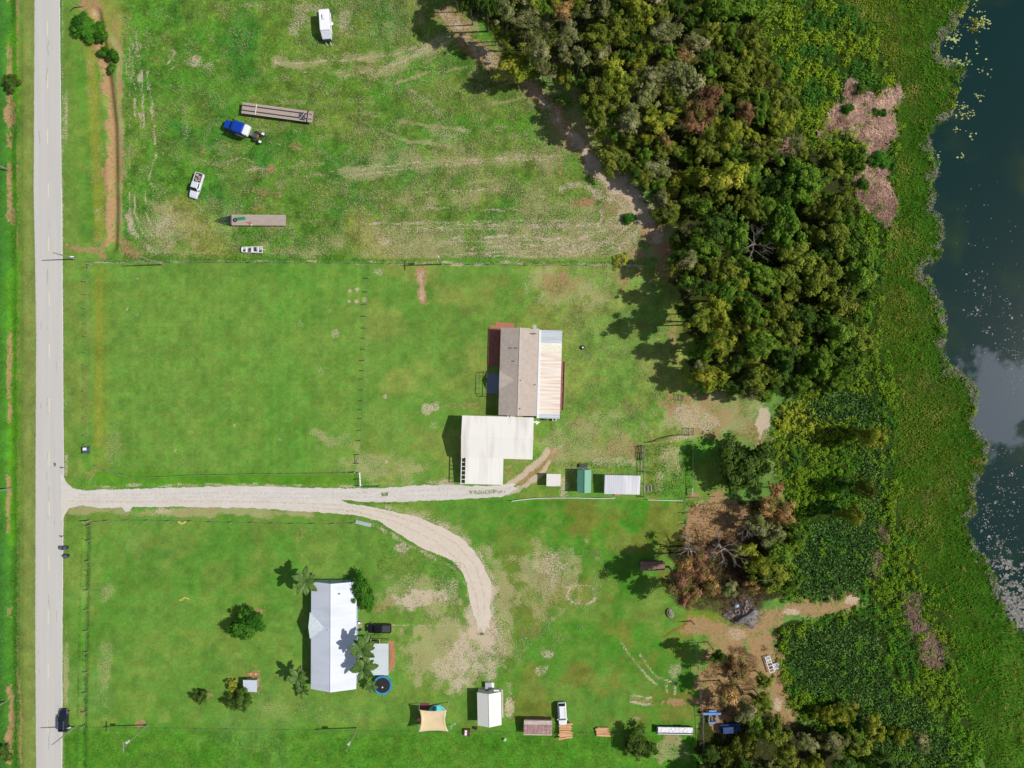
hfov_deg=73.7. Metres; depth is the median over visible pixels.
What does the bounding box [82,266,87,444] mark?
wire fence
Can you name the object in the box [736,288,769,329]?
tree
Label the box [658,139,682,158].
tree
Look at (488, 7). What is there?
tree
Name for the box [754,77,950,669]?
flattened reeds
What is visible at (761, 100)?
tree
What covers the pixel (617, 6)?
tree
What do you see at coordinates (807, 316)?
tree
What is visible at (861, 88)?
bush
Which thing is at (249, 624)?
tree
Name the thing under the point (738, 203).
tree
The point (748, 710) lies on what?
tree
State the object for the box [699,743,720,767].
tree
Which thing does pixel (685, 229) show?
tree
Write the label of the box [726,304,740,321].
tree
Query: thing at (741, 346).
tree
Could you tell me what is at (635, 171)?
tree
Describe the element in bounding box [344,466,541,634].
drive median weeds
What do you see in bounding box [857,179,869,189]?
bush
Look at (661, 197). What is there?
tree
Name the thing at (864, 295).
tree
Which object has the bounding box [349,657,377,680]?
palm tree
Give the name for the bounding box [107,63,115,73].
bush
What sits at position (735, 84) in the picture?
tree
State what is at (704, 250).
tree
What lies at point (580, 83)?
tree
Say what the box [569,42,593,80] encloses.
tree
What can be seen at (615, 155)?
tree
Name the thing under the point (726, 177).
tree
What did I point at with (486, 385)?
iron trellis
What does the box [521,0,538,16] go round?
tree
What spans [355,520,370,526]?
cattle ramp
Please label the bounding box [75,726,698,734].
wire fence
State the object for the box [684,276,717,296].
tree
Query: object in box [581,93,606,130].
tree
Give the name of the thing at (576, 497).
pipe fence
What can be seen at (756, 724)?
tree
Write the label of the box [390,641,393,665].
brick walk
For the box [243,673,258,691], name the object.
garden hut
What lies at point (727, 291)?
tree
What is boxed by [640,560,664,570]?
rusty shed
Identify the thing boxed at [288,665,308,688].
palm tree
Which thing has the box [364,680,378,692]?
palm tree
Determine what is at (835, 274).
tree
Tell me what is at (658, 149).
tree
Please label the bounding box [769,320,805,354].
tree
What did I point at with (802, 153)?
tree
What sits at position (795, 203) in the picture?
tree
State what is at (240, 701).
tree
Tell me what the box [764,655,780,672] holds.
metal rack
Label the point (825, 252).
tree
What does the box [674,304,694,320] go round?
tree
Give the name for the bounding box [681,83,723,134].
tree
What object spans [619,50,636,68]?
tree
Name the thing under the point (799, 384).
tree
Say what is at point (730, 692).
tree
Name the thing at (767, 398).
tree
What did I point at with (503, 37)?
tree
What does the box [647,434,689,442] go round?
log fence
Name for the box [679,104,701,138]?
tree
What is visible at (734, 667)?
tree
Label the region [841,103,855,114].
bush
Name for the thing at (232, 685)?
bush
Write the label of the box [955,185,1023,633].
floating scum
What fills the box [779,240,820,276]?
tree
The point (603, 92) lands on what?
tree
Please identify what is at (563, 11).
tree
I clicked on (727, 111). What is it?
tree
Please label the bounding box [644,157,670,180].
tree
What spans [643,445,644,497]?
wire fence
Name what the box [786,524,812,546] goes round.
tree
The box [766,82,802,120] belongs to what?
tree
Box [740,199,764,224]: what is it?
tree
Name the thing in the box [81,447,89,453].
livestock scale box
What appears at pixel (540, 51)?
tree
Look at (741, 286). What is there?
tree
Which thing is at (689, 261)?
tree
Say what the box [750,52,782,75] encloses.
tree
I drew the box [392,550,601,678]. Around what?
lawn straw
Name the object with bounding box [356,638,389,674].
patio cover
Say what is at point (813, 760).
tree
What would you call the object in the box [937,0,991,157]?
lily pads
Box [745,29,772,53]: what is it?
tree
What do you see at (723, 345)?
tree
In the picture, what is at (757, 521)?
tree
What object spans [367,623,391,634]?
pickup truck
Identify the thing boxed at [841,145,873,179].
tree
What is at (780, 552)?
tree
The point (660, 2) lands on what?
tree
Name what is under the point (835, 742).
tree
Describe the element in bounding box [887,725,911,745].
tree
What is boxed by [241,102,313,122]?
flatbed trailer
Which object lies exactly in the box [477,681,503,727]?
workshop
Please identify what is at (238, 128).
semi truck
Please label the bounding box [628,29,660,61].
tree
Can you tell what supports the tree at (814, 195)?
on the ground
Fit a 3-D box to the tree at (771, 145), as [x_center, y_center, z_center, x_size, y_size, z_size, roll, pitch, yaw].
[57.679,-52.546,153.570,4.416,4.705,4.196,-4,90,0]
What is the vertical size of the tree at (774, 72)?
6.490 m
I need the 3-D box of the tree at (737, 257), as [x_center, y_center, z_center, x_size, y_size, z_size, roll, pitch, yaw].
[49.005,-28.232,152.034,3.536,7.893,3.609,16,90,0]
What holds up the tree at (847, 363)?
on the ground
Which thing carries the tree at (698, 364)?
on the ground
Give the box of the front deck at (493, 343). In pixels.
[488,328,500,365]
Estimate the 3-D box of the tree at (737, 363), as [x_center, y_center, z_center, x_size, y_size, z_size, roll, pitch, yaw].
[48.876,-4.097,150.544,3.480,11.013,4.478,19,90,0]
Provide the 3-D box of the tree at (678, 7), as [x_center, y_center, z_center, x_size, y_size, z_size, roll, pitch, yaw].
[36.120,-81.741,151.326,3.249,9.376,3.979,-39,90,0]
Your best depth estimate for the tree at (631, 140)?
149.17 m
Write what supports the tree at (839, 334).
on the ground
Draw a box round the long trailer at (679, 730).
[656,725,692,734]
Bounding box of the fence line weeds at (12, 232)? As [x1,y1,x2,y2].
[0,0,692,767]
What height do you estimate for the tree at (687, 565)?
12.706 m
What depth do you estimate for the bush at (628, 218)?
154.82 m
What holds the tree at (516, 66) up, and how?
on the ground
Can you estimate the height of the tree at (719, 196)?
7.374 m
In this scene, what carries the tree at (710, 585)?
on the ground
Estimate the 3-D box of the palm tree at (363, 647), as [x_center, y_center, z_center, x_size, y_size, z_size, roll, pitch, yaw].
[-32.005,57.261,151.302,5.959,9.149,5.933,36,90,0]
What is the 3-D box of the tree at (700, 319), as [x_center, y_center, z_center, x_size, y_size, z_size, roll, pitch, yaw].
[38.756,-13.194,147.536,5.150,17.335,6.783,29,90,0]
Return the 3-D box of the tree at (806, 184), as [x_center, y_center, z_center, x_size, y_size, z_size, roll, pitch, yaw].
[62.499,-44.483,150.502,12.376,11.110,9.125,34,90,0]
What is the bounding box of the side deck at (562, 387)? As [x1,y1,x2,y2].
[560,362,564,409]
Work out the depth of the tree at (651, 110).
148.53 m
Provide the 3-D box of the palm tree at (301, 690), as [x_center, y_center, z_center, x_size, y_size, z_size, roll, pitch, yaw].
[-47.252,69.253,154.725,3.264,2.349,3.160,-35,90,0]
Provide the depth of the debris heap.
155.24 m
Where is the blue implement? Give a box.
[703,710,720,723]
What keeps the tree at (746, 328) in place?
on the ground
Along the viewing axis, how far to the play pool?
155.36 m
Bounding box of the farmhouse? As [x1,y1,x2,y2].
[498,325,561,418]
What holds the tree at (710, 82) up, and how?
on the ground
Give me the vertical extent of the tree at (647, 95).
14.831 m
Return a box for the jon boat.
[241,246,262,253]
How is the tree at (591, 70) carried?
on the ground
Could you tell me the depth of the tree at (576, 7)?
148.28 m
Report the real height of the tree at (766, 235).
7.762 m
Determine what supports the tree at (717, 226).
on the ground
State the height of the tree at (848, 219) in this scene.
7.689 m
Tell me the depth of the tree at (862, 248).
149.37 m
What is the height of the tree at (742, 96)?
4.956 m
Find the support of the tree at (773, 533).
on the ground
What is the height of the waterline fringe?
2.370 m
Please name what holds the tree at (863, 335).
on the ground
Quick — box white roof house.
[308,580,357,692]
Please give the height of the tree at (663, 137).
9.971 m
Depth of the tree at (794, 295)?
151.49 m
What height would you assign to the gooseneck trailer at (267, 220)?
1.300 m
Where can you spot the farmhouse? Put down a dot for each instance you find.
(530, 374)
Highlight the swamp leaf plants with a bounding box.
[781,386,966,767]
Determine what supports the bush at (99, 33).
on the ground
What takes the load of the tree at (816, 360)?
on the ground
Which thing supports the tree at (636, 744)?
on the ground
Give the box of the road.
[33,0,63,767]
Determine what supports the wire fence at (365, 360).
on the ground
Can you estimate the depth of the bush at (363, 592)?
152.56 m
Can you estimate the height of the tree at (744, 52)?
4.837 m
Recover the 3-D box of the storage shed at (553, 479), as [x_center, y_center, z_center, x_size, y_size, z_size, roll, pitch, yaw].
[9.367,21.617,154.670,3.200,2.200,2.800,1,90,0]
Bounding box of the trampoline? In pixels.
[373,676,391,696]
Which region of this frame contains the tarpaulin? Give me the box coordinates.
[299,112,305,120]
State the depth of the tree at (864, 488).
147.91 m
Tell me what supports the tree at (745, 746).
on the ground
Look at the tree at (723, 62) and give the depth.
149.42 m
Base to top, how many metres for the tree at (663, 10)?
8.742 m
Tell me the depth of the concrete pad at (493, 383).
155.60 m
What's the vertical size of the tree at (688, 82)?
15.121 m
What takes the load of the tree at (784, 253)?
on the ground
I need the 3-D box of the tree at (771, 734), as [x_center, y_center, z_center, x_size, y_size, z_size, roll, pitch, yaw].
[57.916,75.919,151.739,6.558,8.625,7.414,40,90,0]
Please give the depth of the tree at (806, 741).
150.34 m
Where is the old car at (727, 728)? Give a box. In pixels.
[719,722,740,733]
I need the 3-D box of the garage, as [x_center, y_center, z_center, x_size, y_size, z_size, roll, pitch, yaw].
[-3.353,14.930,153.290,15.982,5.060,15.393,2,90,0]
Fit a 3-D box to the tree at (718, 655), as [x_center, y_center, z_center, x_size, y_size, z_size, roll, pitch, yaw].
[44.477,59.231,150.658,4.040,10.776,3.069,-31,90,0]
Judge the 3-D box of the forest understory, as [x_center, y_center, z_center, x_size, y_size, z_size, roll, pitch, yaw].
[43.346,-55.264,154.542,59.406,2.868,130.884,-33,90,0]
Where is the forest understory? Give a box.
[471,0,878,395]
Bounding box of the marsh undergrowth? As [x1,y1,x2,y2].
[753,0,1018,767]
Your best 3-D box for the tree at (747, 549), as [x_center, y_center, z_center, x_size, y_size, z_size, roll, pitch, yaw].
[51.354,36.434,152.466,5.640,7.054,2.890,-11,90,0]
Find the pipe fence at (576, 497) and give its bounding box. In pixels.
[515,497,614,500]
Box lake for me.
[915,0,1023,633]
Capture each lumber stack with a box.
[558,722,572,739]
[595,726,609,736]
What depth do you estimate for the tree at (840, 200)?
148.47 m
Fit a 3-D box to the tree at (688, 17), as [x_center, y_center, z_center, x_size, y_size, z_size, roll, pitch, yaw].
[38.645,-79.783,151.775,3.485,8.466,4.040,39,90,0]
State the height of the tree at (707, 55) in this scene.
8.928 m
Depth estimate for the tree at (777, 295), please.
149.31 m
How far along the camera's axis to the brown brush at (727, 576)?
154.98 m
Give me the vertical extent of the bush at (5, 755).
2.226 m
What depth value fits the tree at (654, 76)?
146.52 m
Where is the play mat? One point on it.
(423, 706)
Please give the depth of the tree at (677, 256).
146.91 m
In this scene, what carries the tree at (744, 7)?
on the ground
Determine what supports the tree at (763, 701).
on the ground
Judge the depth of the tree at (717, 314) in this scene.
141.85 m
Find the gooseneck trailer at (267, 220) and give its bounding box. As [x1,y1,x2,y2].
[218,215,285,225]
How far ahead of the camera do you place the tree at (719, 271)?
145.94 m
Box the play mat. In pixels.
[419,703,428,709]
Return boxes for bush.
[0,744,12,762]
[2,74,22,91]
[69,9,96,44]
[90,19,109,42]
[96,46,108,56]
[106,48,119,62]
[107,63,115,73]
[225,679,238,693]
[350,568,374,612]
[612,252,628,271]
[622,213,636,224]
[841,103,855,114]
[852,81,866,94]
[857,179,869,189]
[870,150,890,168]
[872,107,880,116]
[881,109,886,116]
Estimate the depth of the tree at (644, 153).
151.06 m
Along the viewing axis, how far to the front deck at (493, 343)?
155.46 m
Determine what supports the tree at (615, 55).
on the ground
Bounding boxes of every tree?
[191,690,207,704]
[224,686,252,712]
[225,605,267,639]
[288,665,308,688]
[292,566,316,594]
[295,684,308,699]
[348,632,375,663]
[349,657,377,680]
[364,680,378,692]
[461,0,475,25]
[473,0,502,31]
[488,19,503,45]
[490,42,538,83]
[494,0,519,30]
[496,28,514,51]
[509,9,540,50]
[512,0,542,13]
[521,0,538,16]
[528,34,550,77]
[537,0,552,16]
[537,10,554,38]
[537,62,550,84]
[546,0,566,8]
[551,0,573,28]
[552,60,571,91]
[555,16,582,51]
[555,49,571,68]
[566,0,585,18]
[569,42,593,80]
[571,78,588,97]
[574,4,598,26]
[577,19,613,53]
[578,76,619,110]
[579,65,596,78]
[580,88,589,112]
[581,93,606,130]
[589,41,612,65]
[591,127,605,143]
[592,0,613,22]
[595,137,643,179]
[599,57,630,90]
[604,124,620,144]
[606,10,641,48]
[606,106,622,127]
[607,81,632,111]
[609,0,623,14]
[609,49,625,66]
[612,103,641,138]
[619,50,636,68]
[620,0,655,31]
[621,133,640,148]
[622,720,659,760]
[623,71,639,90]
[624,31,641,50]
[626,50,650,75]
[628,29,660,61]
[628,164,642,182]
[631,165,653,190]
[634,79,660,112]
[634,143,654,163]
[636,130,657,148]
[637,63,669,88]
[641,101,660,122]
[642,106,682,136]
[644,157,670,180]
[645,22,656,33]
[647,196,682,226]
[649,0,667,7]
[649,15,683,52]
[649,177,670,193]
[651,140,669,161]
[652,0,673,23]
[652,186,667,206]
[656,55,671,69]
[657,43,677,58]
[657,130,671,146]
[658,86,676,111]
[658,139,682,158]
[658,559,695,594]
[663,55,705,118]
[664,262,680,276]
[665,169,686,197]
[666,250,685,263]
[668,229,681,251]
[670,0,688,22]
[672,41,694,65]
[672,85,686,113]
[672,140,696,165]
[672,165,706,191]
[673,534,704,563]
[673,552,695,576]
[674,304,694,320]
[675,270,694,289]
[676,249,697,269]
[677,583,701,611]
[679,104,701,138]
[679,189,699,205]
[679,223,695,236]
[679,227,722,264]
[681,9,693,32]
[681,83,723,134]
[682,302,711,332]
[683,0,698,6]
[683,31,710,57]
[683,192,717,220]
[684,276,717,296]
[685,357,734,392]
[687,538,714,583]
[688,333,716,363]
[689,0,738,27]
[690,137,713,163]
[691,12,705,30]
[691,359,708,372]
[695,255,743,283]
[696,63,716,80]
[697,20,724,48]
[697,203,737,245]
[698,161,749,192]
[699,46,717,69]
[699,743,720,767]
[700,574,721,597]
[701,122,717,141]
[703,78,721,89]
[705,328,723,338]
[706,293,731,335]
[706,330,736,356]
[707,148,721,165]
[707,641,727,663]
[708,50,741,78]
[708,113,721,128]
[708,277,744,310]
[710,532,751,566]
[712,138,723,153]
[712,190,730,207]
[716,431,779,497]
[716,743,740,767]
[717,117,746,151]
[717,679,739,710]
[718,70,761,100]
[718,93,734,122]
[719,142,747,165]
[720,21,741,45]
[720,578,738,597]
[721,380,745,395]
[722,318,746,339]
[722,653,751,684]
[724,0,781,18]
[724,214,748,255]
[725,355,746,372]
[725,731,760,764]
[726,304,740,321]
[727,256,785,295]
[729,35,743,52]
[729,194,746,214]
[729,250,742,263]
[729,276,749,300]
[732,225,774,261]
[733,542,757,557]
[734,92,749,108]
[734,339,747,354]
[734,695,758,723]
[735,98,756,126]
[735,150,770,193]
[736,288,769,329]
[737,44,753,64]
[737,55,755,74]
[737,387,763,400]
[737,517,754,539]
[737,756,752,767]
[740,185,759,203]
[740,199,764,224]
[740,362,782,396]
[740,580,762,596]
[741,19,758,38]
[741,319,760,338]
[742,351,767,368]
[743,126,765,143]
[743,145,773,165]
[743,550,776,575]
[743,713,767,740]
[744,88,774,113]
[744,328,788,358]
[744,514,769,536]
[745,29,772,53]
[745,557,791,594]
[746,64,768,89]
[748,689,772,716]
[749,172,795,200]
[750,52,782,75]
[751,106,769,127]
[754,671,775,689]
[756,195,782,221]
[756,389,775,402]
[758,495,778,518]
[759,222,782,244]
[759,317,772,330]
[759,711,792,749]
[760,61,784,84]
[760,139,779,157]
[761,518,786,549]
[762,291,792,324]
[763,536,797,571]
[763,759,774,767]
[765,285,780,301]
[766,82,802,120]
[766,107,799,148]
[767,187,807,254]
[767,481,783,502]
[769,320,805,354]
[769,342,800,387]
[771,149,793,172]
[771,383,792,398]
[771,743,807,767]
[773,241,799,264]
[773,262,801,292]
[773,500,798,525]
[775,156,832,206]
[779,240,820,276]
[780,568,810,593]
[783,288,798,301]
[785,301,825,332]
[786,188,798,206]
[786,372,813,399]
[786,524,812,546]
[787,134,802,150]
[793,146,808,160]
[793,730,820,753]
[795,343,834,383]
[796,364,809,375]
[799,333,815,346]
[801,197,825,219]
[801,264,834,301]
[801,752,825,767]
[802,222,822,246]
[808,192,821,197]
[811,258,848,288]
[811,297,828,312]
[812,373,843,394]
[812,704,837,725]
[815,238,834,262]
[816,140,833,159]
[816,210,851,261]
[816,310,839,328]
[818,190,833,204]
[819,207,834,224]
[820,278,865,319]
[820,730,850,762]
[822,158,849,183]
[823,315,857,351]
[825,185,858,215]
[828,339,878,384]
[831,204,855,228]
[831,755,864,767]
[832,501,865,527]
[832,700,858,727]
[836,218,876,272]
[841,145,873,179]
[841,725,874,758]
[842,257,878,299]
[843,325,879,353]
[847,304,866,323]
[848,425,887,449]
[850,474,877,500]
[856,285,872,301]
[861,712,886,741]
[867,743,895,767]
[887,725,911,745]
[910,729,930,753]
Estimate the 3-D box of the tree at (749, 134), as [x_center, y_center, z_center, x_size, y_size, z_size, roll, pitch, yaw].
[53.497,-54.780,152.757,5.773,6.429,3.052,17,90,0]
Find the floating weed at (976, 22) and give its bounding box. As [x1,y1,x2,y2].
[963,16,982,32]
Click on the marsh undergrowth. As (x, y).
(844, 453)
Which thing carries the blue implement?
on the ground
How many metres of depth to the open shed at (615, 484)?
153.38 m
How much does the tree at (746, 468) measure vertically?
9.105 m
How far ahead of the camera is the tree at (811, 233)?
151.02 m
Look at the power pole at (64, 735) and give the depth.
151.78 m
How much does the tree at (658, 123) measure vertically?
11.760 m
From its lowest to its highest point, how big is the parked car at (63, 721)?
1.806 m
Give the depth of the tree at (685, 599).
146.56 m
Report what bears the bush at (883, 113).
on the ground
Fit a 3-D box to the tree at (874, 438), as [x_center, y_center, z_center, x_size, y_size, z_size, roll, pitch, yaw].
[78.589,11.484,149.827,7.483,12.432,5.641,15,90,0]
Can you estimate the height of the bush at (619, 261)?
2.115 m
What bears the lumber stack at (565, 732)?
on the ground
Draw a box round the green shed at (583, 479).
[576,464,590,492]
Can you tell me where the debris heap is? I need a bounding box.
[718,587,765,629]
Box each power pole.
[51,726,75,745]
[52,252,75,259]
[122,724,147,751]
[346,727,356,750]
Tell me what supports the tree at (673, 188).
on the ground
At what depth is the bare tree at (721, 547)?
149.42 m
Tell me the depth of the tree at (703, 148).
148.88 m
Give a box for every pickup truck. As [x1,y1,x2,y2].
[189,172,204,198]
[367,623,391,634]
[557,701,567,725]
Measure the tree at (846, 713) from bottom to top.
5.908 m
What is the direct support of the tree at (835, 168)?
on the ground
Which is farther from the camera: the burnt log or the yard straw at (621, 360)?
the yard straw at (621, 360)
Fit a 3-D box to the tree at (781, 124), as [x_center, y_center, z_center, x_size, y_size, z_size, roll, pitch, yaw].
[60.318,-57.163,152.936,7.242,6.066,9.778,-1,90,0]
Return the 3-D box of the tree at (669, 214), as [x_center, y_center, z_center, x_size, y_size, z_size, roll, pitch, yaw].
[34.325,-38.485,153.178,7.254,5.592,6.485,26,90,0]
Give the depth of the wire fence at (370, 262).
154.87 m
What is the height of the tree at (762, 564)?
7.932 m
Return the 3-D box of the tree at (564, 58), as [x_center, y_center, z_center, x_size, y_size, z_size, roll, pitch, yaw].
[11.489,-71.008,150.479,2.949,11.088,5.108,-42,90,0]
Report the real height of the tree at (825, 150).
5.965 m
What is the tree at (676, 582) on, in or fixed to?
on the ground
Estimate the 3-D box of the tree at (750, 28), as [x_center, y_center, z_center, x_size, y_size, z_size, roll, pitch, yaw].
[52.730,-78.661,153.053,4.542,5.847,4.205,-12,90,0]
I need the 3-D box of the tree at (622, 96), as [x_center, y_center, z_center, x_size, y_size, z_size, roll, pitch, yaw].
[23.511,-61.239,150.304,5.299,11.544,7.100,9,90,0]
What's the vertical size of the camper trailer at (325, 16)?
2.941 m
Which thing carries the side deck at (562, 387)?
on the ground
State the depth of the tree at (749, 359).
147.30 m
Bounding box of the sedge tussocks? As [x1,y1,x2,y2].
[855,0,1023,767]
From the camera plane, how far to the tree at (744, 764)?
149.06 m
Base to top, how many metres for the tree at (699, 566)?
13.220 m
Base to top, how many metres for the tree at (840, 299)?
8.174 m
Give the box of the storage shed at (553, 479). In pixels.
[546,473,560,485]
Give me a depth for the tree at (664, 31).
145.69 m
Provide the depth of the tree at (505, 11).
142.69 m
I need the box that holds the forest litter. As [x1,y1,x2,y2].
[477,0,874,767]
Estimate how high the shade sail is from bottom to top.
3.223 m
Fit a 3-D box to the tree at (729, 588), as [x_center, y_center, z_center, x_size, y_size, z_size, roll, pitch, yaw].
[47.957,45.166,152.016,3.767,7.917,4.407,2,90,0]
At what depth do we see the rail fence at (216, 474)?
154.69 m
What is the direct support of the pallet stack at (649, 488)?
on the ground
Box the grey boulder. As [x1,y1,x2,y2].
[666,609,673,617]
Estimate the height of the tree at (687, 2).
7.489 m
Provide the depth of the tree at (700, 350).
147.82 m
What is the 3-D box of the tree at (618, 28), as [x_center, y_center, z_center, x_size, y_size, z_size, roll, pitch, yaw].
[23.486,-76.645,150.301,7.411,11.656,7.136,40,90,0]
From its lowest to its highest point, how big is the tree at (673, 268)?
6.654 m
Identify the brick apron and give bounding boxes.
[490,323,513,327]
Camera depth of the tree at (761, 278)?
146.56 m
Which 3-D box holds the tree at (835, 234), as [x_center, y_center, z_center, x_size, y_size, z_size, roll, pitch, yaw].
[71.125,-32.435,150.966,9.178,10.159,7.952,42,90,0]
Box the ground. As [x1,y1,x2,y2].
[0,0,1023,767]
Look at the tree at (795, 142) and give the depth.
149.97 m
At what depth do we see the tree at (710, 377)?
147.50 m
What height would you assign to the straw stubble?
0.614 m
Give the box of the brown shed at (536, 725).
[524,716,551,734]
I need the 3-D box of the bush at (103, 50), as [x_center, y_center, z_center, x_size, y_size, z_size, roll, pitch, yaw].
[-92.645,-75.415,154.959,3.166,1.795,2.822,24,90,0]
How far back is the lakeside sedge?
155.62 m
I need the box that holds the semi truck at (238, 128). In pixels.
[223,118,264,143]
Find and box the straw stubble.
[120,0,643,257]
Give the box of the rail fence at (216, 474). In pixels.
[96,465,358,477]
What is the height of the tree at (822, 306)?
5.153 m
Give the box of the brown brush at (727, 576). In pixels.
[673,513,783,617]
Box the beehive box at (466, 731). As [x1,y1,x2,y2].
[463,728,469,735]
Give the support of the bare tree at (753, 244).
on the ground
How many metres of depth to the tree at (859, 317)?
149.85 m
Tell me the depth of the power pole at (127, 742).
148.98 m
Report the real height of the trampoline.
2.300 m
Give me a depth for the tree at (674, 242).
150.12 m
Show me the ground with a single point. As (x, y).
(190, 374)
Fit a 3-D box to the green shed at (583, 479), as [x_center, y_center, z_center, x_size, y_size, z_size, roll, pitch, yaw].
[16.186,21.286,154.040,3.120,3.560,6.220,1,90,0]
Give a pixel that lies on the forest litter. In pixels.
(725, 502)
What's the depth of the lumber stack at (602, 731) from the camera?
155.19 m
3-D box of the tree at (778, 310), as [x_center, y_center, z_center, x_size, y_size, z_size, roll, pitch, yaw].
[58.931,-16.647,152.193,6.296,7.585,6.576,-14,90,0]
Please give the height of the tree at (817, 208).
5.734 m
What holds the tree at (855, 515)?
on the ground
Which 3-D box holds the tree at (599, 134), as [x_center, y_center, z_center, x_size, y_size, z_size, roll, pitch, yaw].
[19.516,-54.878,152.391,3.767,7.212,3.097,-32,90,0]
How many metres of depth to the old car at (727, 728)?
154.56 m
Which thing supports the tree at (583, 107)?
on the ground
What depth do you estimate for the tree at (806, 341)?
152.08 m
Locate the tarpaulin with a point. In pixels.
(302, 115)
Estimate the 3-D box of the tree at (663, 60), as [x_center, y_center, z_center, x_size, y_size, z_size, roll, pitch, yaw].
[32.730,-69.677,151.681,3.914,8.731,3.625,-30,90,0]
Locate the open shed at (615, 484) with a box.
[603,474,639,495]
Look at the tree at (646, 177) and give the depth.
150.97 m
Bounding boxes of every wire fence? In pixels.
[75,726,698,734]
[80,525,90,728]
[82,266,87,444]
[86,260,645,265]
[87,520,353,524]
[361,277,368,440]
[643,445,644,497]
[694,640,704,767]
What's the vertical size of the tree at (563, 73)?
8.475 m
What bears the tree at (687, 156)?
on the ground
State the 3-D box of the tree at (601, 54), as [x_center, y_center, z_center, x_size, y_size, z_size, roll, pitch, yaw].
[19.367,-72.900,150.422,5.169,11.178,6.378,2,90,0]
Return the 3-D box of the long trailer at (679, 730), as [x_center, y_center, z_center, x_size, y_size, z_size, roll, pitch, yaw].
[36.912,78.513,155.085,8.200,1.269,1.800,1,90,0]
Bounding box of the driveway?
[60,473,517,633]
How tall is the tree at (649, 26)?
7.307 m
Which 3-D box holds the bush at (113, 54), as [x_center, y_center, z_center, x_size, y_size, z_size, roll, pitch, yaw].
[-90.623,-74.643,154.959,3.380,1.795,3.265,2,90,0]
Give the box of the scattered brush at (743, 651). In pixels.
[704,644,768,717]
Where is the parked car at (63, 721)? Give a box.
[57,709,69,731]
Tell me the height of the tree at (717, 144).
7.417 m
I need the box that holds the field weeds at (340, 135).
[121,0,646,257]
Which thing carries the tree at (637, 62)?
on the ground
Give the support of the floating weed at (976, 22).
on the lake
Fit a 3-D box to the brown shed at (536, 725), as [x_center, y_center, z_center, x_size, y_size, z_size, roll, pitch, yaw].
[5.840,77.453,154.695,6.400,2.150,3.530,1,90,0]
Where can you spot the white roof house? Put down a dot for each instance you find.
(333, 626)
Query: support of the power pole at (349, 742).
on the ground
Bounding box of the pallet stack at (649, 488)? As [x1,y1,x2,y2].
[644,485,653,490]
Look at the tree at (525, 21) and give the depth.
142.45 m
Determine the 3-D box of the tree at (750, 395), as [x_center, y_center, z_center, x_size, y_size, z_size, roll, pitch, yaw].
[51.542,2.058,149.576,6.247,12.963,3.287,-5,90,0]
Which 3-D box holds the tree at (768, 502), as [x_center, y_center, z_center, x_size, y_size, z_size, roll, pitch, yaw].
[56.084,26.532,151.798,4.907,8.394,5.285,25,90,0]
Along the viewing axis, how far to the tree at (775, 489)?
151.25 m
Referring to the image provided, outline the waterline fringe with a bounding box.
[913,2,1023,644]
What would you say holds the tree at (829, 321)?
on the ground
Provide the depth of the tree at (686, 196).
150.85 m
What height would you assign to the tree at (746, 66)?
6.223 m
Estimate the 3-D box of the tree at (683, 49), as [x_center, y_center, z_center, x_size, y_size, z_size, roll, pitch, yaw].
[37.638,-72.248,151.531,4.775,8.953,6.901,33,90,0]
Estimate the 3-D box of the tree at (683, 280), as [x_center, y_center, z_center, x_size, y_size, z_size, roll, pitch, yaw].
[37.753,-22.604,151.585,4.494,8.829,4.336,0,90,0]
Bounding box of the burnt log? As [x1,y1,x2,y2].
[736,609,757,623]
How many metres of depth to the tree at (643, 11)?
145.75 m
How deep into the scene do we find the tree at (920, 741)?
151.21 m
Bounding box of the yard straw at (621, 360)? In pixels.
[550,272,680,483]
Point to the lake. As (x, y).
(991, 162)
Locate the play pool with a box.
[428,704,445,716]
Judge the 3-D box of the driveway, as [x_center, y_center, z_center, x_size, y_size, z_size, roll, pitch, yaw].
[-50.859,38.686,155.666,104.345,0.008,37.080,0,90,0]
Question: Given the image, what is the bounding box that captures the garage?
[460,415,533,484]
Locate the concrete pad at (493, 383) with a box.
[487,373,498,393]
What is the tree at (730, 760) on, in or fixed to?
on the ground
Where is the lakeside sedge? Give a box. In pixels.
[842,0,1023,767]
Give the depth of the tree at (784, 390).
151.51 m
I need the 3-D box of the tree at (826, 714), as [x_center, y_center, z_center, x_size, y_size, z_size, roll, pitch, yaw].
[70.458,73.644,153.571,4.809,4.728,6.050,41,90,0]
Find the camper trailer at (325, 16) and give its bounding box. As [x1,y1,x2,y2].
[319,8,332,44]
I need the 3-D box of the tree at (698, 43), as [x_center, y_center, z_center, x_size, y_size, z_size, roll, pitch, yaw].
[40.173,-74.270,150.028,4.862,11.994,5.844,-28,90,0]
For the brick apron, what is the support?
on the ground
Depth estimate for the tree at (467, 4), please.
143.99 m
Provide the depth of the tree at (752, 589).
151.15 m
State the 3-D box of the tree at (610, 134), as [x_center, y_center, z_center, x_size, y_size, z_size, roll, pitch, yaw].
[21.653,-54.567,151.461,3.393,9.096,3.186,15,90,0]
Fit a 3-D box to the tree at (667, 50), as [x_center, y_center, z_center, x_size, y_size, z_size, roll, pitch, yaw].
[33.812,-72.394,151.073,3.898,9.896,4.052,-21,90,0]
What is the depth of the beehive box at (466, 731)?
155.22 m
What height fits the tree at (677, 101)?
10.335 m
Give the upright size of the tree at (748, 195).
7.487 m
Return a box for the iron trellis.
[479,372,486,396]
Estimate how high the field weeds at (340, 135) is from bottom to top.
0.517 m
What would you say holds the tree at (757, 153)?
on the ground
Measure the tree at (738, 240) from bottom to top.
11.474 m
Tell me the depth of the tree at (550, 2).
150.31 m
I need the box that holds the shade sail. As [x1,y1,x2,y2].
[417,702,450,731]
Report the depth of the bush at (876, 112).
154.92 m

